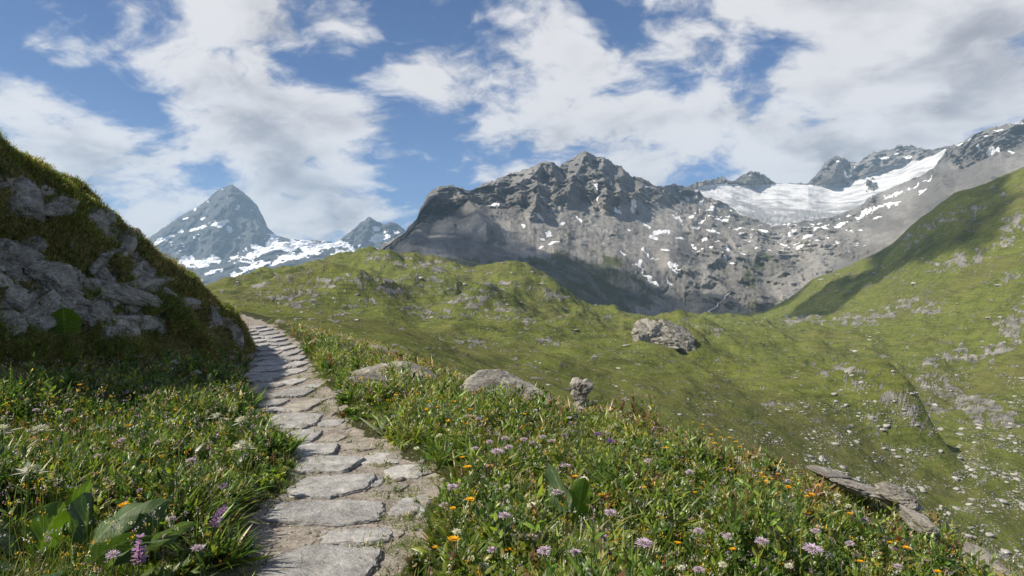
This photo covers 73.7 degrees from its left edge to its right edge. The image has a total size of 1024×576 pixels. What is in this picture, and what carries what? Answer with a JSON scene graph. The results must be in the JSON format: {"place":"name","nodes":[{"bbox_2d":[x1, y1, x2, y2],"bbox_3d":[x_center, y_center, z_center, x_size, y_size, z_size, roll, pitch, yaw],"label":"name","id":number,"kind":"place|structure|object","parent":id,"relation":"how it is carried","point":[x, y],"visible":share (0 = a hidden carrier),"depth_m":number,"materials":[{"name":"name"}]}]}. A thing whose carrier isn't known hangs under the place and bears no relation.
{"place":"outdoors","nodes":[
{"label":"outdoors","id":0,"kind":"place"},
{"bbox_2d":[0,128,256,376],"bbox_3d":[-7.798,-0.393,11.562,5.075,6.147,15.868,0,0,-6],"label":"hillside","id":1,"kind":"structure","parent":0,"point":[6,184],"depth_m":10.62,"materials":[{"name":"plant"}]},
{"bbox_2d":[0,310,27,335],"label":"bank rock","id":2,"kind":"object","parent":1,"relation":"on","point":[19,320],"visible":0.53,"depth_m":8.26,"materials":[{"name":"stone"}]},
{"bbox_2d":[0,273,40,310],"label":"bank rock","id":3,"kind":"object","parent":1,"relation":"on","point":[20,296],"visible":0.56,"depth_m":8.56,"materials":[{"name":"stone"}]},
{"bbox_2d":[0,238,44,279],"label":"bank rock","id":4,"kind":"object","parent":1,"relation":"on","point":[11,251],"visible":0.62,"depth_m":9.04,"materials":[{"name":"stone"}]},
{"bbox_2d":[6,175,45,223],"bbox_3d":[-7.222,-1.354,9.907,0.655,0.957,0.896,0,0,0],"label":"bank rock","id":5,"kind":"object","parent":1,"relation":"on","point":[28,189],"visible":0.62,"depth_m":9.92,"materials":[{"name":"stone"}]},
{"bbox_2d":[22,235,46,252],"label":"bank rock","id":6,"kind":"object","parent":1,"relation":"on","point":[39,244],"visible":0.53,"depth_m":9.77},
{"bbox_2d":[21,289,76,331],"bbox_3d":[-6.140,0.329,9.031,0.421,0.622,1.487,0,0,-10],"label":"bank rock","id":7,"kind":"object","parent":1,"relation":"on","point":[48,321],"visible":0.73,"depth_m":8.84,"materials":[{"name":"stone"}]},
{"bbox_2d":[22,260,87,292],"bbox_3d":[-6.510,-0.014,9.859,0.579,0.781,1.522,0,0,0],"label":"bank rock","id":8,"kind":"object","parent":1,"relation":"on","point":[66,277],"visible":0.43,"depth_m":9.46,"materials":[{"name":"stone"}]},
{"bbox_2d":[44,196,79,216],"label":"bank rock","id":9,"kind":"object","parent":1,"relation":"on","point":[51,210],"visible":0.82,"depth_m":10.41,"materials":[{"name":"stone"}]},
{"bbox_2d":[50,308,81,339],"bbox_3d":[-5.853,0.478,8.928,0.397,0.446,0.133,0,0,-31],"label":"broad leaf plant","id":10,"kind":"object","parent":1,"relation":"on","point":[70,320],"visible":0.93,"depth_m":8.95,"materials":[{"name":"plant"}]},
{"bbox_2d":[41,287,116,328],"bbox_3d":[-6.322,0.304,10.093,0.556,0.788,1.730,0,0,0],"label":"bank rock","id":11,"kind":"object","parent":1,"relation":"on","point":[90,311],"visible":0.41,"depth_m":9.87,"materials":[{"name":"stone"}]},
{"bbox_2d":[70,208,116,246],"bbox_3d":[-6.923,-0.994,11.218,0.384,0.819,1.935,0,0,-9],"label":"bank rock","id":12,"kind":"object","parent":1,"relation":"on","point":[99,215],"visible":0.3,"depth_m":11.41,"materials":[{"name":"stone"}]},
{"bbox_2d":[90,265,114,281],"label":"bank rock","id":13,"kind":"object","parent":1,"relation":"on","point":[104,273],"visible":0.2,"depth_m":10.78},
{"bbox_2d":[88,246,121,274],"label":"bank rock","id":14,"kind":"object","parent":1,"relation":"on","point":[93,268],"visible":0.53,"depth_m":10.75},
{"bbox_2d":[98,313,141,338],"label":"bank rock","id":15,"kind":"object","parent":1,"relation":"on","point":[134,330],"visible":0.27,"depth_m":10.57,"materials":[{"name":"stone"}]},
{"bbox_2d":[82,278,162,307],"bbox_3d":[-6.361,0.143,11.300,0.363,0.603,2.349,0,0,6],"label":"bank rock","id":16,"kind":"object","parent":1,"relation":"on","point":[127,294],"visible":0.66,"depth_m":10.98,"materials":[{"name":"stone"}]},
{"bbox_2d":[105,228,141,266],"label":"bank rock","id":17,"kind":"object","parent":1,"relation":"on","point":[129,245],"visible":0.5,"depth_m":11.89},
{"bbox_2d":[124,258,143,282],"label":"bank rock","id":18,"kind":"object","parent":1,"relation":"on","point":[139,271],"visible":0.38,"depth_m":11.95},
{"bbox_2d":[116,314,162,329],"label":"bank rock","id":19,"kind":"object","parent":1,"relation":"on","point":[146,324],"visible":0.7,"depth_m":11.36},
{"bbox_2d":[124,276,171,289],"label":"bank rock","id":20,"kind":"object","parent":1,"relation":"on","point":[148,282],"visible":0.56,"depth_m":12.09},
{"bbox_2d":[184,296,201,309],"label":"bank rock","id":21,"kind":"object","parent":1,"relation":"on","point":[192,302],"visible":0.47,"depth_m":13.42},
{"bbox_2d":[209,305,219,325],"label":"bank rock","id":22,"kind":"object","parent":1,"relation":"on","point":[215,315],"visible":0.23,"depth_m":14.40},
{"bbox_2d":[221,317,234,339],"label":"bank rock","id":23,"kind":"object","parent":1,"relation":"on","point":[228,324],"visible":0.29,"depth_m":15.30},
{"bbox_2d":[236,331,243,349],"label":"bank rock","id":24,"kind":"object","parent":1,"relation":"on","point":[240,335],"visible":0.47,"depth_m":16.20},
{"bbox_2d":[148,185,405,284],"bbox_3d":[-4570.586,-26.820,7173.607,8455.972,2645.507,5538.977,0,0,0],"label":"mountain","id":25,"kind":"structure","parent":0,"point":[223,232],"depth_m":8026.24,"materials":[{"name":"stone"}]},
{"bbox_2d":[0,310,826,575],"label":"ground","id":26,"kind":"structure","parent":0,"point":[295,538],"depth_m":5.40,"materials":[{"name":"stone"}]},
{"bbox_2d":[0,424,24,458],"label":"woolly flower","id":27,"kind":"object","parent":26,"relation":"on","point":[3,427],"visible":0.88,"depth_m":4.54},
{"bbox_2d":[12,462,48,526],"bbox_3d":[-2.781,1.200,3.939,0.196,0.383,0.149,0,0,-30],"label":"woolly flower","id":28,"kind":"object","parent":26,"relation":"on","point":[24,470],"visible":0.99,"depth_m":3.95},
{"bbox_2d":[32,423,56,456],"bbox_3d":[-3.312,1.151,4.835,0.171,0.401,0.203,0,0,-41],"label":"woolly flower","id":29,"kind":"object","parent":26,"relation":"on","point":[39,427],"visible":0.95,"depth_m":4.82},
{"bbox_2d":[0,480,193,575],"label":"broad leaf plant","id":30,"kind":"object","parent":26,"relation":"on","point":[77,514],"visible":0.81,"depth_m":3.62,"materials":[{"name":"plant"}]},
{"bbox_2d":[105,550,120,575],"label":"scabious flower","id":31,"kind":"object","parent":26,"relation":"on","point":[113,554],"visible":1,"depth_m":2.96,"materials":[{"name":"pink plant"}]},
{"bbox_2d":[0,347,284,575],"bbox_3d":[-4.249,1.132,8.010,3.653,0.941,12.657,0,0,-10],"label":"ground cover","id":32,"kind":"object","parent":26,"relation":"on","point":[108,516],"visible":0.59,"depth_m":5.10,"materials":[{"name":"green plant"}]},
{"bbox_2d":[130,533,155,575],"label":"spike flower","id":33,"kind":"object","parent":26,"relation":"on","point":[139,556],"visible":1,"depth_m":3.25,"materials":[{"name":"purple plant"}]},
{"bbox_2d":[0,346,312,575],"bbox_3d":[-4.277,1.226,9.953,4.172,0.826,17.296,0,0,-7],"label":"grass","id":34,"kind":"structure","parent":26,"relation":"on","point":[64,548],"depth_m":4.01,"materials":[{"name":"green plant"}]},
{"bbox_2d":[189,544,217,575],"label":"scabious flower","id":35,"kind":"object","parent":26,"relation":"on","point":[197,547],"visible":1,"depth_m":3.30,"materials":[{"name":"pink plant"}]},
{"bbox_2d":[203,505,225,546],"bbox_3d":[-1.712,1.404,3.940,0.132,0.388,0.124,26,6,0],"label":"spike flower","id":36,"kind":"object","parent":26,"relation":"on","point":[218,513],"visible":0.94,"depth_m":3.91,"materials":[{"name":"purple plant"}]},
{"bbox_2d":[226,440,256,478],"bbox_3d":[-2.010,1.347,5.096,0.208,0.421,0.165,0,0,-9],"label":"woolly flower","id":37,"kind":"object","parent":26,"relation":"on","point":[238,446],"visible":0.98,"depth_m":5.11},
{"bbox_2d":[243,372,287,381],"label":"flagstone","id":38,"kind":"object","parent":26,"relation":"on","point":[259,377],"visible":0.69,"depth_m":12.32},
{"bbox_2d":[253,356,277,361],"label":"flagstone","id":39,"kind":"object","parent":26,"relation":"on","point":[263,358],"visible":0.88,"depth_m":15.35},
{"bbox_2d":[254,346,278,351],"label":"flagstone","id":40,"kind":"object","parent":26,"relation":"on","point":[264,348],"visible":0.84,"depth_m":17.75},
{"bbox_2d":[249,365,286,371],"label":"flagstone","id":41,"kind":"object","parent":26,"relation":"on","point":[277,368],"visible":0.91,"depth_m":13.62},
{"bbox_2d":[255,350,281,356],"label":"flagstone","id":42,"kind":"object","parent":26,"relation":"on","point":[269,353],"visible":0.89,"depth_m":16.32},
{"bbox_2d":[258,331,278,334],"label":"flagstone","id":43,"kind":"object","parent":26,"relation":"on","point":[270,332],"visible":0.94,"depth_m":24.22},
{"bbox_2d":[257,389,281,398],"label":"flagstone","id":44,"kind":"object","parent":26,"relation":"on","point":[270,392],"visible":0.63,"depth_m":10.39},
{"bbox_2d":[254,382,285,388],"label":"flagstone","id":45,"kind":"object","parent":26,"relation":"on","point":[271,385],"visible":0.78,"depth_m":11.32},
{"bbox_2d":[253,360,287,366],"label":"flagstone","id":46,"kind":"object","parent":26,"relation":"on","point":[272,362],"visible":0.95,"depth_m":14.44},
{"bbox_2d":[255,399,289,407],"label":"flagstone","id":47,"kind":"object","parent":26,"relation":"on","point":[274,403],"visible":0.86,"depth_m":9.49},
{"bbox_2d":[254,407,292,412],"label":"flagstone","id":48,"kind":"object","parent":26,"relation":"on","point":[277,410],"visible":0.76,"depth_m":8.94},
{"bbox_2d":[261,334,285,338],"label":"flagstone","id":49,"kind":"object","parent":26,"relation":"on","point":[273,336],"visible":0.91,"depth_m":22.47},
{"bbox_2d":[264,338,287,342],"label":"flagstone","id":50,"kind":"object","parent":26,"relation":"on","point":[275,340],"visible":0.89,"depth_m":20.81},
{"bbox_2d":[270,342,291,346],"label":"flagstone","id":51,"kind":"object","parent":26,"relation":"on","point":[279,344],"visible":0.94,"depth_m":19.39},
{"bbox_2d":[272,345,296,350],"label":"flagstone","id":52,"kind":"object","parent":26,"relation":"on","point":[285,348],"visible":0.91,"depth_m":18.02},
{"bbox_2d":[278,349,302,356],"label":"flagstone","id":53,"kind":"object","parent":26,"relation":"on","point":[292,352],"visible":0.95,"depth_m":16.66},
{"bbox_2d":[277,378,306,385],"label":"flagstone","id":54,"kind":"object","parent":26,"relation":"on","point":[292,382],"visible":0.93,"depth_m":11.67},
{"bbox_2d":[278,368,307,375],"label":"flagstone","id":55,"kind":"object","parent":26,"relation":"on","point":[292,371],"visible":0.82,"depth_m":13.09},
{"bbox_2d":[273,387,314,398],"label":"flagstone","id":56,"kind":"object","parent":26,"relation":"on","point":[296,392],"visible":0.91,"depth_m":10.46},
{"bbox_2d":[286,355,305,361],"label":"flagstone","id":57,"kind":"object","parent":26,"relation":"on","point":[297,358],"visible":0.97,"depth_m":15.39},
{"bbox_2d":[269,412,323,429],"bbox_3d":[-2.686,1.652,8.341,0.738,0.124,0.954,0,0,0],"label":"flagstone","id":58,"kind":"object","parent":26,"relation":"on","point":[298,419],"visible":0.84,"depth_m":8.26,"materials":[{"name":"stone"}]},
{"bbox_2d":[285,361,307,368],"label":"flagstone","id":59,"kind":"object","parent":26,"relation":"on","point":[296,364],"visible":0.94,"depth_m":14.18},
{"bbox_2d":[282,400,320,412],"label":"flagstone","id":60,"kind":"object","parent":26,"relation":"on","point":[297,407],"visible":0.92,"depth_m":9.26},
{"bbox_2d":[289,429,322,444],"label":"flagstone","id":61,"kind":"object","parent":26,"relation":"on","point":[312,435],"visible":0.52,"depth_m":7.49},
{"bbox_2d":[301,383,319,388],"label":"flagstone","id":62,"kind":"object","parent":26,"relation":"on","point":[315,386],"visible":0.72,"depth_m":11.27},
{"bbox_2d":[289,442,338,457],"bbox_3d":[-1.963,1.640,6.727,0.483,0.118,0.622,0,0,0],"label":"flagstone","id":63,"kind":"object","parent":26,"relation":"on","point":[316,448],"visible":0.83,"depth_m":6.72,"materials":[{"name":"stone"}]},
{"bbox_2d":[256,545,381,575],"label":"flagstone","id":64,"kind":"object","parent":26,"relation":"on","point":[339,560],"visible":0.98,"depth_m":4.03,"materials":[{"name":"stone"}]},
{"bbox_2d":[261,500,385,527],"bbox_3d":[-1.331,1.645,4.896,0.846,0.121,0.539,0,0,0],"label":"flagstone","id":65,"kind":"object","parent":26,"relation":"on","point":[333,513],"visible":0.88,"depth_m":4.83,"materials":[{"name":"stone"}]},
{"bbox_2d":[211,356,447,575],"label":"gravel","id":66,"kind":"structure","parent":26,"relation":"on","point":[315,533],"depth_m":5.13,"materials":[{"name":"gravel"}]},
{"bbox_2d":[296,455,365,473],"bbox_3d":[-1.691,1.645,6.242,0.620,0.112,0.573,0,0,0],"label":"flagstone","id":67,"kind":"object","parent":26,"relation":"on","point":[339,464],"visible":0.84,"depth_m":6.21,"materials":[{"name":"stone"}]},
{"bbox_2d":[317,419,344,426],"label":"flagstone","id":68,"kind":"object","parent":26,"relation":"on","point":[330,423],"visible":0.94,"depth_m":8.17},
{"bbox_2d":[287,472,376,499],"bbox_3d":[-1.480,1.645,5.558,0.671,0.120,0.703,0,0,0],"label":"flagstone","id":69,"kind":"object","parent":26,"relation":"on","point":[325,487],"visible":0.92,"depth_m":5.50,"materials":[{"name":"stone"}]},
{"bbox_2d":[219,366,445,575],"bbox_3d":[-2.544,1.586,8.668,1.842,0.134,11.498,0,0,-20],"label":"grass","id":70,"kind":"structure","parent":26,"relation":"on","point":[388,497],"depth_m":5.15,"materials":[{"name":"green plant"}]},
{"bbox_2d":[319,433,346,441],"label":"flagstone","id":71,"kind":"object","parent":26,"relation":"on","point":[334,437],"visible":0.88,"depth_m":7.36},
{"bbox_2d":[328,389,342,399],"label":"boulder","id":72,"kind":"object","parent":26,"relation":"on","point":[332,395],"visible":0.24,"depth_m":9.89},
{"bbox_2d":[318,527,392,546],"bbox_3d":[-1.027,1.662,4.463,0.501,0.121,0.252,0,0,0],"label":"flagstone","id":73,"kind":"object","parent":26,"relation":"on","point":[343,537],"visible":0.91,"depth_m":4.42,"materials":[{"name":"stone"}]},
{"bbox_2d":[341,443,375,450],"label":"flagstone","id":74,"kind":"object","parent":26,"relation":"on","point":[363,446],"visible":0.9,"depth_m":6.94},
{"bbox_2d":[342,372,405,390],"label":"boulder","id":75,"kind":"object","parent":26,"relation":"on","point":[366,377],"visible":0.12,"depth_m":10.39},
{"bbox_2d":[370,476,383,486],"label":"flagstone","id":76,"kind":"object","parent":26,"relation":"on","point":[378,481],"visible":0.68,"depth_m":5.69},
{"bbox_2d":[360,452,398,464],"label":"flagstone","id":77,"kind":"object","parent":26,"relation":"on","point":[380,456],"visible":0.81,"depth_m":6.44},
{"bbox_2d":[385,454,401,458],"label":"flagstone","id":78,"kind":"object","parent":26,"relation":"on","point":[394,456],"visible":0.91,"depth_m":6.52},
{"bbox_2d":[348,361,439,382],"bbox_3d":[-1.920,1.655,11.575,1.865,0.815,0.741,0,0,0],"label":"boulder","id":79,"kind":"object","parent":26,"relation":"on","point":[373,369],"visible":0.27,"depth_m":11.54,"materials":[{"name":"stone"}]},
{"bbox_2d":[379,483,408,492],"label":"flagstone","id":80,"kind":"object","parent":26,"relation":"on","point":[388,487],"visible":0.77,"depth_m":5.52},
{"bbox_2d":[388,526,403,537],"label":"flagstone","id":81,"kind":"object","parent":26,"relation":"on","point":[396,533],"visible":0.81,"depth_m":4.54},
{"bbox_2d":[384,464,421,479],"bbox_3d":[-0.971,1.668,6.036,0.361,0.120,0.509,0,0,0],"label":"flagstone","id":82,"kind":"object","parent":26,"relation":"on","point":[396,471],"visible":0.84,"depth_m":6.03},
{"bbox_2d":[388,496,430,517],"bbox_3d":[-0.724,1.665,5.086,0.338,0.119,0.505,0,0,0],"label":"flagstone","id":83,"kind":"object","parent":26,"relation":"on","point":[402,506],"visible":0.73,"depth_m":5.03,"materials":[{"name":"stone"}]},
{"bbox_2d":[408,468,429,475],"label":"flagstone","id":84,"kind":"object","parent":26,"relation":"on","point":[413,471],"visible":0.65,"depth_m":5.96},
{"bbox_2d":[410,482,438,493],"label":"flagstone","id":85,"kind":"object","parent":26,"relation":"on","point":[427,489],"visible":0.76,"depth_m":5.50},
{"bbox_2d":[447,535,460,575],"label":"yellow daisy","id":86,"kind":"object","parent":26,"relation":"on","point":[454,538],"visible":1,"depth_m":3.37,"materials":[{"name":"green plant"}]},
{"bbox_2d":[447,484,468,524],"bbox_3d":[-0.300,1.403,4.250,0.206,0.374,0.149,0,0,-32],"label":"scabious flower","id":87,"kind":"object","parent":26,"relation":"on","point":[452,486],"visible":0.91,"depth_m":4.23,"materials":[{"name":"pink plant"}]},
{"bbox_2d":[492,448,511,489],"bbox_3d":[-0.070,1.377,4.979,0.266,0.377,0.202,0,0,39],"label":"scabious flower","id":88,"kind":"object","parent":26,"relation":"on","point":[496,451],"visible":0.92,"depth_m":5.04,"materials":[{"name":"pink plant"}]},
{"bbox_2d":[499,511,510,556],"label":"scabious flower","id":89,"kind":"object","parent":26,"relation":"on","point":[504,514],"visible":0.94,"depth_m":3.65,"materials":[{"name":"pink plant"}]},
{"bbox_2d":[459,369,561,408],"bbox_3d":[-0.072,1.698,10.295,1.609,0.946,0.860,0,0,19],"label":"boulder","id":90,"kind":"object","parent":26,"relation":"on","point":[478,378],"visible":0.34,"depth_m":10.22,"materials":[{"name":"stone"}]},
{"bbox_2d":[536,545,551,575],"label":"scabious flower","id":91,"kind":"object","parent":26,"relation":"on","point":[544,549],"visible":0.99,"depth_m":3.32,"materials":[{"name":"pink plant"}]},
{"bbox_2d":[552,489,563,526],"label":"scabious flower","id":92,"kind":"object","parent":26,"relation":"on","point":[556,492],"visible":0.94,"depth_m":4.50,"materials":[{"name":"pink plant"}]},
{"bbox_2d":[539,463,589,528],"bbox_3d":[0.347,1.397,4.479,0.340,0.474,0.195,0,0,0],"label":"broad leaf plant","id":93,"kind":"object","parent":26,"relation":"on","point":[577,495],"visible":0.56,"depth_m":4.49,"materials":[{"name":"plant"}]},
{"bbox_2d":[568,548,581,563],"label":"scabious flower","id":94,"kind":"object","parent":26,"relation":"on","point":[575,551],"visible":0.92,"depth_m":3.44,"materials":[{"name":"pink plant"}]},
{"bbox_2d":[570,377,593,414],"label":"rock","id":95,"kind":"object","parent":26,"relation":"on","point":[581,390],"depth_m":9.53,"materials":[{"name":"stone"}]},
{"bbox_2d":[604,509,623,549],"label":"scabious flower","id":96,"kind":"object","parent":26,"relation":"on","point":[610,512],"visible":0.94,"depth_m":3.92,"materials":[{"name":"pink plant"}]},
{"bbox_2d":[263,318,1023,575],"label":"grass","id":97,"kind":"structure","parent":26,"relation":"on","point":[388,405],"depth_m":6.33,"materials":[{"name":"green plant"}]},
{"bbox_2d":[635,537,653,565],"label":"scabious flower","id":98,"kind":"object","parent":26,"relation":"on","point":[646,542],"visible":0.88,"depth_m":3.83,"materials":[{"name":"pink plant"}]},
{"bbox_2d":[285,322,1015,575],"bbox_3d":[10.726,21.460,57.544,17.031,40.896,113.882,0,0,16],"label":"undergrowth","id":99,"kind":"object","parent":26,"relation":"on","point":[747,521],"visible":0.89,"depth_m":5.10,"materials":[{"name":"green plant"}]},
{"bbox_2d":[668,541,682,569],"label":"yellow daisy","id":100,"kind":"object","parent":26,"relation":"on","point":[675,557],"visible":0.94,"depth_m":3.98,"materials":[{"name":"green plant"}]},
{"bbox_2d":[689,527,704,574],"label":"scabious flower","id":101,"kind":"object","parent":26,"relation":"on","point":[698,530],"visible":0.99,"depth_m":3.91,"materials":[{"name":"pink plant"}]},
{"bbox_2d":[707,532,737,555],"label":"scabious flower","id":102,"kind":"object","parent":26,"relation":"on","point":[728,535],"visible":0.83,"depth_m":4.07,"materials":[{"name":"pink plant"}]},
{"bbox_2d":[755,537,769,574],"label":"scabious flower","id":103,"kind":"object","parent":26,"relation":"on","point":[762,541],"visible":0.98,"depth_m":3.83,"materials":[{"name":"pink plant"}]},
{"bbox_2d":[802,542,824,575],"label":"scabious flower","id":104,"kind":"object","parent":26,"relation":"on","point":[812,548],"visible":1,"depth_m":3.83,"materials":[{"name":"pink plant"}]},
{"bbox_2d":[805,465,857,482],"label":"ledge rock","id":105,"kind":"object","parent":26,"relation":"on","point":[820,471],"visible":0.63,"depth_m":6.67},
{"bbox_2d":[829,478,882,499],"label":"ledge rock","id":106,"kind":"object","parent":26,"relation":"on","point":[856,487],"visible":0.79,"depth_m":6.10,"materials":[{"name":"stone"}]},
{"bbox_2d":[873,482,923,509],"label":"ledge rock","id":107,"kind":"object","parent":26,"relation":"on","point":[888,492],"visible":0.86,"depth_m":5.95,"materials":[{"name":"stone"}]},
{"bbox_2d":[898,506,939,538],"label":"ledge rock","id":108,"kind":"object","parent":26,"relation":"on","point":[908,515],"visible":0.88,"depth_m":5.67,"materials":[{"name":"stone"}]},
{"bbox_2d":[962,541,1012,575],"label":"ledge rock","id":109,"kind":"object","parent":26,"relation":"on","point":[986,556],"visible":0.56,"depth_m":5.31,"materials":[{"name":"stone"}]},
{"bbox_2d":[0,0,1023,241],"label":"sky","id":110,"kind":"structure","parent":0,"point":[331,116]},
{"bbox_2d":[205,167,1023,575],"bbox_3d":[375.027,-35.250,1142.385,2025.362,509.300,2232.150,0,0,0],"label":"hills","id":111,"kind":"structure","parent":0,"point":[959,237],"depth_m":505.26,"materials":[{"name":"plant"}]},
{"bbox_2d":[211,256,1023,570],"bbox_3d":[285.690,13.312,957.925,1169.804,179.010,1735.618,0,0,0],"label":"rubble","id":112,"kind":"object","parent":111,"relation":"on","point":[1017,506],"visible":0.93,"depth_m":343.49,"materials":[{"name":"stone"}]},
{"bbox_2d":[631,318,696,351],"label":"rock outcrop","id":113,"kind":"object","parent":111,"relation":"on","point":[669,334],"visible":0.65,"depth_m":464.85,"materials":[{"name":"stone"}]},
{"bbox_2d":[378,118,1023,315],"bbox_3d":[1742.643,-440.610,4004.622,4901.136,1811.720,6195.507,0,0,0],"label":"mountain","id":114,"kind":"structure","parent":0,"point":[589,228],"depth_m":2779.44,"materials":[{"name":"stone"}]},
{"bbox_2d":[694,149,945,225],"bbox_3d":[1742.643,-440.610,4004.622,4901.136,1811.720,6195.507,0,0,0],"label":"glacier","id":115,"kind":"object","parent":114,"relation":"on","point":[776,204],"visible":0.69,"depth_m":5004.52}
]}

